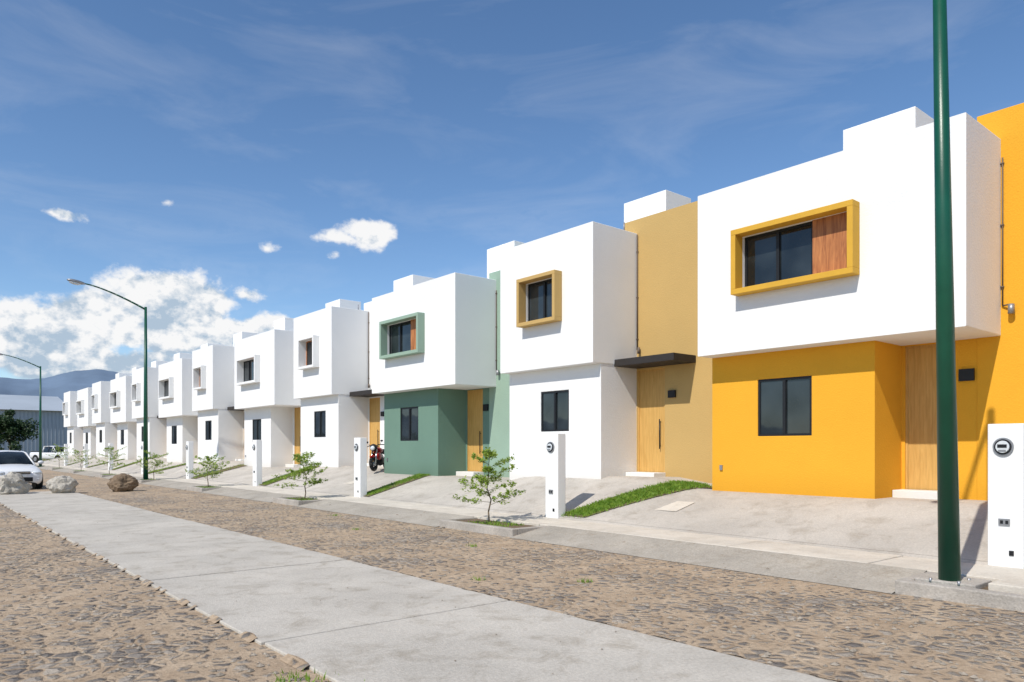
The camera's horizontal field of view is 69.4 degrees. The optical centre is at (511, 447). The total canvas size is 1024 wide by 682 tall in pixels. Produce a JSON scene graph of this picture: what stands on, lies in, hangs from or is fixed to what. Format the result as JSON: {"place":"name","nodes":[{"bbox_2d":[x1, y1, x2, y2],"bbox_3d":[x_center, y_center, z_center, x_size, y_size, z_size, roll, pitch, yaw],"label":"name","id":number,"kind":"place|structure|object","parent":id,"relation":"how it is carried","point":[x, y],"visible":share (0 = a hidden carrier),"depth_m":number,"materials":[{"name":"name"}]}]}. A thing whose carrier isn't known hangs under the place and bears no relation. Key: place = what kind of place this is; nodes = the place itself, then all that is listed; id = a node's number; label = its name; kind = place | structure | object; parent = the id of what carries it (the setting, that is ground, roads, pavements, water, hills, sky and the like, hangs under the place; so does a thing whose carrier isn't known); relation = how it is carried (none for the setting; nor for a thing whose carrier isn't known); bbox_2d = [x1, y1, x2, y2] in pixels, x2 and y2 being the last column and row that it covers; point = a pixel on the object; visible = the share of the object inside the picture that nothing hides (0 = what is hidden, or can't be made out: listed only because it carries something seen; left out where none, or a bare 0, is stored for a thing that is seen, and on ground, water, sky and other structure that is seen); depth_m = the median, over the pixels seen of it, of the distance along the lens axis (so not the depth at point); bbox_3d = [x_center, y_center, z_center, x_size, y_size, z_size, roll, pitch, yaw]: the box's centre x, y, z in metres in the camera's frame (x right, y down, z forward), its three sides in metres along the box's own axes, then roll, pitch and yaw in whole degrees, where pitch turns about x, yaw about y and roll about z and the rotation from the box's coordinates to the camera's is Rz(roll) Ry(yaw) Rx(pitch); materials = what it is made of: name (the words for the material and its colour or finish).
{"place":"outdoors","nodes":[
{"label":"outdoors","id":0,"kind":"place"},
{"bbox_2d":[0,409,38,450],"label":"tree","id":1,"kind":"object","parent":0,"point":[10,427],"visible":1,"depth_m":84.20,"materials":[{"name":"green plant"}]},
{"bbox_2d":[0,395,66,455],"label":"warehouse","id":2,"kind":"structure","parent":0,"point":[54,429],"depth_m":111.49,"materials":[{"name":"metal"}]},
{"bbox_2d":[30,446,63,462],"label":"pickup truck","id":3,"kind":"object","parent":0,"point":[47,452],"visible":0.43,"depth_m":78.28,"materials":[{"name":"white paint"}]},
{"bbox_2d":[0,369,117,401],"bbox_3d":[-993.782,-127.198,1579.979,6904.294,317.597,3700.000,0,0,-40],"label":"hills","id":4,"kind":"structure","parent":0,"point":[59,385],"depth_m":2489.97,"materials":[{"name":"blue"}]},
{"bbox_2d":[62,373,131,455],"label":"townhouse","id":5,"kind":"structure","parent":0,"point":[74,436],"depth_m":67.90,"materials":[{"name":"white paint"}]},
{"bbox_2d":[76,367,141,457],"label":"townhouse","id":6,"kind":"structure","parent":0,"point":[83,411],"depth_m":63.20,"materials":[{"name":"white paint"}]},
{"bbox_2d":[91,360,170,456],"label":"townhouse","id":7,"kind":"structure","parent":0,"point":[106,431],"depth_m":57.85,"materials":[{"name":"white paint"}]},
{"bbox_2d":[109,353,191,459],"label":"townhouse","id":8,"kind":"structure","parent":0,"point":[120,405],"depth_m":53.20,"materials":[{"name":"white paint"}]},
{"bbox_2d":[121,430,123,444],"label":"window","id":9,"kind":"structure","parent":8,"relation":"in","point":[122,431],"depth_m":54.22,"materials":[{"name":"black glass"}]},
{"bbox_2d":[131,343,224,459],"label":"townhouse","id":10,"kind":"structure","parent":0,"point":[157,434],"depth_m":47.72,"materials":[{"name":"white paint"}]},
{"bbox_2d":[158,332,259,462],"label":"townhouse","id":11,"kind":"structure","parent":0,"point":[175,394],"depth_m":43.11,"materials":[{"name":"white paint"}]},
{"bbox_2d":[164,380,168,396],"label":"upper window","id":12,"kind":"structure","parent":11,"relation":"in","point":[166,383],"depth_m":44.05,"materials":[{"name":"grey glass"}]},
{"bbox_2d":[172,426,176,443],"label":"window","id":13,"kind":"structure","parent":11,"relation":"in","point":[174,428],"depth_m":44.13,"materials":[{"name":"black glass"}]},
{"bbox_2d":[192,317,293,462],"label":"townhouse","id":14,"kind":"structure","parent":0,"point":[220,425],"depth_m":37.69,"materials":[{"name":"white paint"}]},
{"bbox_2d":[206,421,211,439],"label":"window","id":15,"kind":"structure","parent":14,"relation":"in","point":[208,423],"depth_m":38.45,"materials":[{"name":"black glass"}]},
{"bbox_2d":[234,299,360,466],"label":"townhouse","id":16,"kind":"structure","parent":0,"point":[267,402],"depth_m":33.01,"materials":[{"name":"white paint"}]},
{"bbox_2d":[244,359,253,381],"bbox_3d":[-11.737,-3.475,33.428,0.100,1.010,2.110,0,0,-40],"label":"upper window","id":17,"kind":"structure","parent":16,"relation":"in","point":[248,365],"depth_m":33.68,"materials":[{"name":"black glass"}]},
{"bbox_2d":[253,419,260,439],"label":"window","id":18,"kind":"structure","parent":16,"relation":"in","point":[256,422],"depth_m":34.07,"materials":[{"name":"black glass"}]},
{"bbox_2d":[295,407,300,463],"bbox_3d":[-9.547,-0.530,33.085,0.113,2.540,0.820,0,0,-40],"label":"front door","id":19,"kind":"structure","parent":16,"relation":"in","point":[297,410],"depth_m":33.11,"materials":[{"name":"brown wood"}]},
{"bbox_2d":[294,275,434,467],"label":"townhouse","id":20,"kind":"structure","parent":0,"point":[342,406],"depth_m":27.67,"materials":[{"name":"white paint"}]},
{"bbox_2d":[306,340,311,365],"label":"upper window","id":21,"kind":"structure","parent":20,"relation":"in","point":[309,343],"depth_m":28.59,"materials":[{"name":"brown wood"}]},
{"bbox_2d":[314,411,325,436],"bbox_3d":[-7.341,-0.900,28.370,0.060,1.000,1.010,0,0,-40],"label":"window","id":22,"kind":"structure","parent":20,"relation":"in","point":[319,416],"depth_m":28.34,"materials":[{"name":"black glass"}]},
{"bbox_2d":[370,397,379,455],"bbox_3d":[-5.110,-0.640,27.619,0.113,2.440,0.820,0,0,-40],"label":"front door","id":23,"kind":"structure","parent":20,"relation":"in","point":[374,402],"depth_m":27.63,"materials":[{"name":"brown wood"}]},
{"bbox_2d":[0,491,835,681],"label":"concrete track","id":24,"kind":"structure","parent":0,"point":[372,624],"depth_m":6.90,"materials":[{"name":"grey concrete"}]},
{"bbox_2d":[0,495,843,681],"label":"dirt drift","id":25,"kind":"object","parent":24,"relation":"on","point":[297,663],"visible":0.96,"depth_m":6.75,"materials":[{"name":"brown soil"}]},
{"bbox_2d":[372,241,523,476],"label":"townhouse","id":26,"kind":"structure","parent":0,"point":[440,382],"depth_m":22.75,"materials":[{"name":"white paint"}]},
{"bbox_2d":[389,319,415,353],"bbox_3d":[-3.320,-3.475,23.325,0.100,1.010,2.110,0,0,-40],"label":"upper window","id":27,"kind":"structure","parent":26,"relation":"in","point":[402,336],"depth_m":23.56,"materials":[{"name":"black glass"}]},
{"bbox_2d":[401,407,417,440],"bbox_3d":[-3.304,-0.765,23.962,0.060,1.090,1.090,0,0,-40],"label":"window","id":28,"kind":"structure","parent":26,"relation":"in","point":[409,415],"depth_m":23.94,"materials":[{"name":"black glass"}]},
{"bbox_2d":[468,389,482,471],"bbox_3d":[-1.129,-0.530,22.982,0.113,2.540,0.820,0,0,-40],"label":"front door","id":29,"kind":"structure","parent":26,"relation":"in","point":[475,397],"depth_m":23.00,"materials":[{"name":"brown wood"}]},
{"bbox_2d":[36,464,926,593],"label":"driveway apron","id":30,"kind":"object","parent":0,"point":[877,578],"visible":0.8,"depth_m":10.97,"materials":[{"name":"concrete"}]},
{"bbox_2d":[0,469,1023,681],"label":"cobblestone road","id":31,"kind":"structure","parent":0,"point":[170,662],"depth_m":7.40,"materials":[{"name":"brown stone"}]},
{"bbox_2d":[0,472,32,494],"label":"boulder","id":32,"kind":"object","parent":31,"relation":"on","point":[13,483],"visible":0.85,"depth_m":24.91,"materials":[{"name":"white stone"}]},
{"bbox_2d":[0,450,43,488],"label":"parked car","id":33,"kind":"object","parent":31,"relation":"on","point":[22,463],"visible":0.84,"depth_m":28.48,"materials":[{"name":"white paint"}]},
{"bbox_2d":[46,475,78,492],"bbox_3d":[-15.646,1.306,25.723,0.899,0.687,0.885,0,0,37],"label":"boulder","id":34,"kind":"object","parent":31,"relation":"on","point":[62,484],"visible":0.81,"depth_m":25.47,"materials":[{"name":"white stone"}]},
{"bbox_2d":[107,473,138,491],"bbox_3d":[-14.275,1.296,27.131,0.911,0.709,0.966,0,0,24],"label":"boulder","id":35,"kind":"object","parent":31,"relation":"on","point":[122,482],"visible":0.95,"depth_m":26.89,"materials":[{"name":"brown stone"}]},
{"bbox_2d":[271,514,591,681],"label":"road weeds","id":36,"kind":"object","parent":31,"relation":"on","point":[307,677],"visible":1,"depth_m":5.13,"materials":[{"name":"green plant"}]},
{"bbox_2d":[36,466,1023,611],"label":"planter kerb","id":37,"kind":"structure","parent":31,"relation":"on","point":[909,586],"depth_m":7.95,"materials":[{"name":"concrete"}]},
{"bbox_2d":[113,474,987,589],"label":"planter soil","id":38,"kind":"structure","parent":37,"relation":"in","point":[523,525],"depth_m":14.50,"materials":[{"name":"brown soil"}]},
{"bbox_2d":[0,353,43,466],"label":"street lamp","id":39,"kind":"object","parent":38,"relation":"on","point":[40,428],"visible":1,"depth_m":58.50,"materials":[{"name":"green metal"}]},
{"bbox_2d":[43,444,72,467],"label":"sapling tree","id":40,"kind":"object","parent":38,"relation":"on","point":[60,453],"visible":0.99,"depth_m":53.02,"materials":[{"name":"green plant"}]},
{"bbox_2d":[65,448,97,465],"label":"sapling tree","id":41,"kind":"object","parent":38,"relation":"on","point":[82,452],"visible":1,"depth_m":46.89,"materials":[{"name":"green plant"}]},
{"bbox_2d":[67,279,149,479],"bbox_3d":[-17.928,-2.902,32.962,3.328,8.804,0.380,0,0,-40],"label":"street lamp","id":42,"kind":"object","parent":38,"relation":"on","point":[145,417],"visible":0.96,"depth_m":33.83,"materials":[{"name":"metal"}]},
{"bbox_2d":[95,445,125,474],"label":"sapling tree","id":43,"kind":"object","parent":38,"relation":"on","point":[114,458],"visible":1,"depth_m":40.57,"materials":[{"name":"green plant"}]},
{"bbox_2d":[133,450,172,479],"bbox_3d":[-16.234,0.798,33.500,1.525,1.405,1.578,0,0,36],"label":"sapling tree","id":44,"kind":"object","parent":38,"relation":"on","point":[155,460],"visible":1,"depth_m":33.55,"materials":[{"name":"green plant"}]},
{"bbox_2d":[185,453,229,485],"bbox_3d":[-11.403,0.854,27.758,1.640,1.295,1.314,0,0,20],"label":"sapling tree","id":45,"kind":"object","parent":38,"relation":"on","point":[210,473],"visible":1,"depth_m":27.78,"materials":[{"name":"green plant"}]},
{"bbox_2d":[271,452,327,498],"bbox_3d":[-6.043,0.805,21.091,1.168,1.396,1.575,0,0,29],"label":"sapling tree","id":46,"kind":"object","parent":38,"relation":"on","point":[307,468],"visible":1,"depth_m":21.04,"materials":[{"name":"green plant"}]},
{"bbox_2d":[286,497,312,499],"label":"planter grass","id":47,"kind":"structure","parent":38,"relation":"on","point":[302,498],"depth_m":21.23,"materials":[{"name":"green plant"}]},
{"bbox_2d":[453,447,525,522],"bbox_3d":[-0.465,0.732,14.412,1.408,1.539,1.269,0,0,10],"label":"sapling tree","id":48,"kind":"object","parent":38,"relation":"on","point":[488,469],"visible":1,"depth_m":14.46,"materials":[{"name":"green plant"}]},
{"bbox_2d":[470,520,523,526],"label":"planter grass","id":49,"kind":"structure","parent":38,"relation":"on","point":[499,523],"depth_m":14.30,"materials":[{"name":"green plant"}]},
{"bbox_2d":[929,0,970,585],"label":"street lamp","id":50,"kind":"object","parent":38,"relation":"on","point":[949,561],"visible":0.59,"depth_m":7.93,"materials":[{"name":"green metal"}]},
{"bbox_2d":[915,573,1023,594],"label":"concrete cover","id":51,"kind":"object","parent":38,"relation":"on","point":[1011,585],"visible":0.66,"depth_m":7.79,"materials":[{"name":"grey concrete"}]},
{"bbox_2d":[0,0,1023,378],"label":"sky","id":52,"kind":"structure","parent":0,"point":[222,169],"materials":[{"name":"blue"}]},
{"bbox_2d":[37,455,987,564],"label":"driveway","id":53,"kind":"structure","parent":0,"point":[901,526],"depth_m":13.59,"materials":[{"name":"concrete"}]},
{"bbox_2d":[64,444,67,465],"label":"meter pillar","id":54,"kind":"structure","parent":53,"relation":"on","point":[66,455],"depth_m":58.77,"materials":[{"name":"white paint"}]},
{"bbox_2d":[84,444,87,467],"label":"meter pillar","id":55,"kind":"structure","parent":53,"relation":"on","point":[86,449],"depth_m":52.62,"materials":[{"name":"white paint"}]},
{"bbox_2d":[108,443,112,470],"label":"meter pillar","id":56,"kind":"structure","parent":53,"relation":"on","point":[111,461],"depth_m":46.47,"materials":[{"name":"white paint"}]},
{"bbox_2d":[141,442,142,473],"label":"meter pillar","id":57,"kind":"structure","parent":53,"relation":"on","point":[142,458],"depth_m":40.36,"materials":[{"name":"white paint"}]},
{"bbox_2d":[186,441,192,478],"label":"meter pillar","id":58,"kind":"structure","parent":53,"relation":"on","point":[189,457],"depth_m":33.96,"materials":[{"name":"white paint"}]},
{"bbox_2d":[196,465,244,477],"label":"grass strip soil","id":59,"kind":"structure","parent":53,"relation":"on","point":[226,469],"depth_m":34.72,"materials":[{"name":"brown soil"}]},
{"bbox_2d":[193,464,246,478],"bbox_3d":[-13.558,1.082,34.521,2.663,0.660,0.927,0,0,-40],"label":"grass strip","id":60,"kind":"object","parent":59,"relation":"on","point":[220,470],"depth_m":34.55,"materials":[{"name":"green plant"}]},
{"bbox_2d":[253,440,261,485],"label":"meter pillar","id":61,"kind":"structure","parent":53,"relation":"on","point":[257,465],"depth_m":27.57,"materials":[{"name":"white paint"}]},
{"bbox_2d":[354,438,366,496],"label":"meter pillar","id":62,"kind":"structure","parent":53,"relation":"on","point":[360,466],"depth_m":21.44,"materials":[{"name":"white paint"}]},
{"bbox_2d":[367,440,383,470],"bbox_3d":[-4.605,0.280,25.697,0.651,1.060,1.591,-6,-2,15],"label":"motorcycle","id":63,"kind":"object","parent":53,"relation":"on","point":[376,459],"visible":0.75,"depth_m":25.30,"materials":[{"name":"metal"}]},
{"bbox_2d":[364,473,429,496],"bbox_3d":[-3.379,1.099,22.472,0.776,0.609,2.960,0,0,41],"label":"grass strip","id":64,"kind":"object","parent":53,"relation":"on","point":[387,486],"depth_m":22.37,"materials":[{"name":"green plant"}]},
{"bbox_2d":[343,481,694,510],"bbox_3d":[-1.030,1.121,19.304,0.630,0.153,13.580,0,0,-40],"label":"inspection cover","id":65,"kind":"object","parent":53,"relation":"on","point":[676,505],"visible":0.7,"depth_m":14.27,"materials":[{"name":"concrete"}]},
{"bbox_2d":[545,433,565,517],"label":"meter pillar","id":66,"kind":"structure","parent":53,"relation":"on","point":[555,470],"depth_m":15.07,"materials":[{"name":"white paint"}]},
{"bbox_2d":[547,442,553,452],"bbox_3d":[0.773,-0.010,15.118,0.055,0.219,0.219,0,0,-40],"label":"electric meter","id":67,"kind":"object","parent":66,"relation":"attached to","point":[550,447],"visible":1,"depth_m":15.09,"materials":[{"name":"grey metal"}]},
{"bbox_2d":[561,479,711,517],"bbox_3d":[2.657,1.031,15.271,3.369,0.735,0.842,0,0,-15],"label":"grass strip","id":68,"kind":"object","parent":53,"relation":"on","point":[619,499],"depth_m":15.16,"materials":[{"name":"green plant"}]},
{"bbox_2d":[988,423,1023,568],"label":"meter pillar","id":69,"kind":"structure","parent":53,"relation":"on","point":[1005,487],"depth_m":8.93,"materials":[{"name":"white paint"}]},
{"bbox_2d":[993,438,1013,455],"bbox_3d":[5.926,-0.010,8.934,0.055,0.219,0.219,0,0,-40],"label":"electric meter","id":70,"kind":"object","parent":69,"relation":"attached to","point":[1003,446],"visible":1,"depth_m":8.92,"materials":[{"name":"grey metal"}]},
{"bbox_2d":[998,518,1013,555],"bbox_3d":[5.960,1.080,8.922,0.020,0.440,0.160,0,0,-40],"label":"outlet box","id":71,"kind":"object","parent":69,"relation":"attached to","point":[1005,522],"visible":1,"depth_m":8.91,"materials":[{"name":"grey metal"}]},
{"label":"grass strip soil","id":72,"kind":"structure","parent":53,"relation":"on","visible":0},
{"bbox_2d":[259,465,317,485],"bbox_3d":[-8.075,1.000,28.284,3.159,0.810,0.908,0,0,-36],"label":"grass strip","id":73,"kind":"object","parent":72,"relation":"on","point":[273,480],"depth_m":27.77,"materials":[{"name":"green plant"}]},
{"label":"grass strip soil","id":74,"kind":"structure","parent":53,"relation":"on","visible":0},
{"bbox_2d":[148,462,195,472],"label":"grass strip","id":75,"kind":"object","parent":74,"relation":"on","point":[169,467],"depth_m":40.59,"materials":[{"name":"green plant"}]},
{"bbox_2d":[35,463,1023,581],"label":"sidewalk","id":76,"kind":"structure","parent":0,"point":[992,573],"depth_m":11.93,"materials":[{"name":"concrete"}]},
{"bbox_2d":[500,190,711,482],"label":"townhouse","id":77,"kind":"structure","parent":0,"point":[605,366],"depth_m":17.44,"materials":[{"name":"white paint"}]},
{"bbox_2d":[528,279,551,320],"bbox_3d":[0.814,-3.615,18.223,0.060,1.010,1.220,0,0,-40],"label":"upper window","id":78,"kind":"structure","parent":77,"relation":"in","point":[539,293],"depth_m":18.35,"materials":[{"name":"black glass"}]},
{"bbox_2d":[541,390,568,431],"bbox_3d":[1.077,-0.900,18.267,0.060,1.000,1.010,0,0,-40],"label":"window","id":79,"kind":"structure","parent":77,"relation":"in","point":[554,404],"depth_m":18.25,"materials":[{"name":"black glass"}]},
{"bbox_2d":[638,368,664,472],"bbox_3d":[3.308,-0.640,17.516,0.113,2.440,0.820,0,0,-40],"label":"front door","id":80,"kind":"structure","parent":77,"relation":"in","point":[651,382],"depth_m":17.53,"materials":[{"name":"brown wood"}]},
{"bbox_2d":[698,103,1023,500],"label":"townhouse","id":81,"kind":"structure","parent":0,"point":[816,315],"depth_m":12.79,"materials":[{"name":"white paint"}]},
{"bbox_2d":[758,376,811,435],"bbox_3d":[5.113,-0.765,13.860,0.060,1.090,1.090,0,0,-40],"label":"window","id":82,"kind":"structure","parent":81,"relation":"in","point":[784,404],"depth_m":13.83,"materials":[{"name":"black glass"}]},
{"bbox_2d":[745,212,846,286],"bbox_3d":[5.098,-3.475,13.222,0.100,1.010,2.110,0,0,-40],"label":"upper window","id":83,"kind":"structure","parent":81,"relation":"in","point":[818,245],"depth_m":13.24,"materials":[{"name":"black glass"}]},
{"bbox_2d":[906,342,955,489],"bbox_3d":[7.288,-0.530,12.879,0.113,2.540,0.820,0,0,-40],"label":"front door","id":84,"kind":"structure","parent":81,"relation":"in","point":[921,407],"depth_m":13.00,"materials":[{"name":"brown wood"}]}
]}

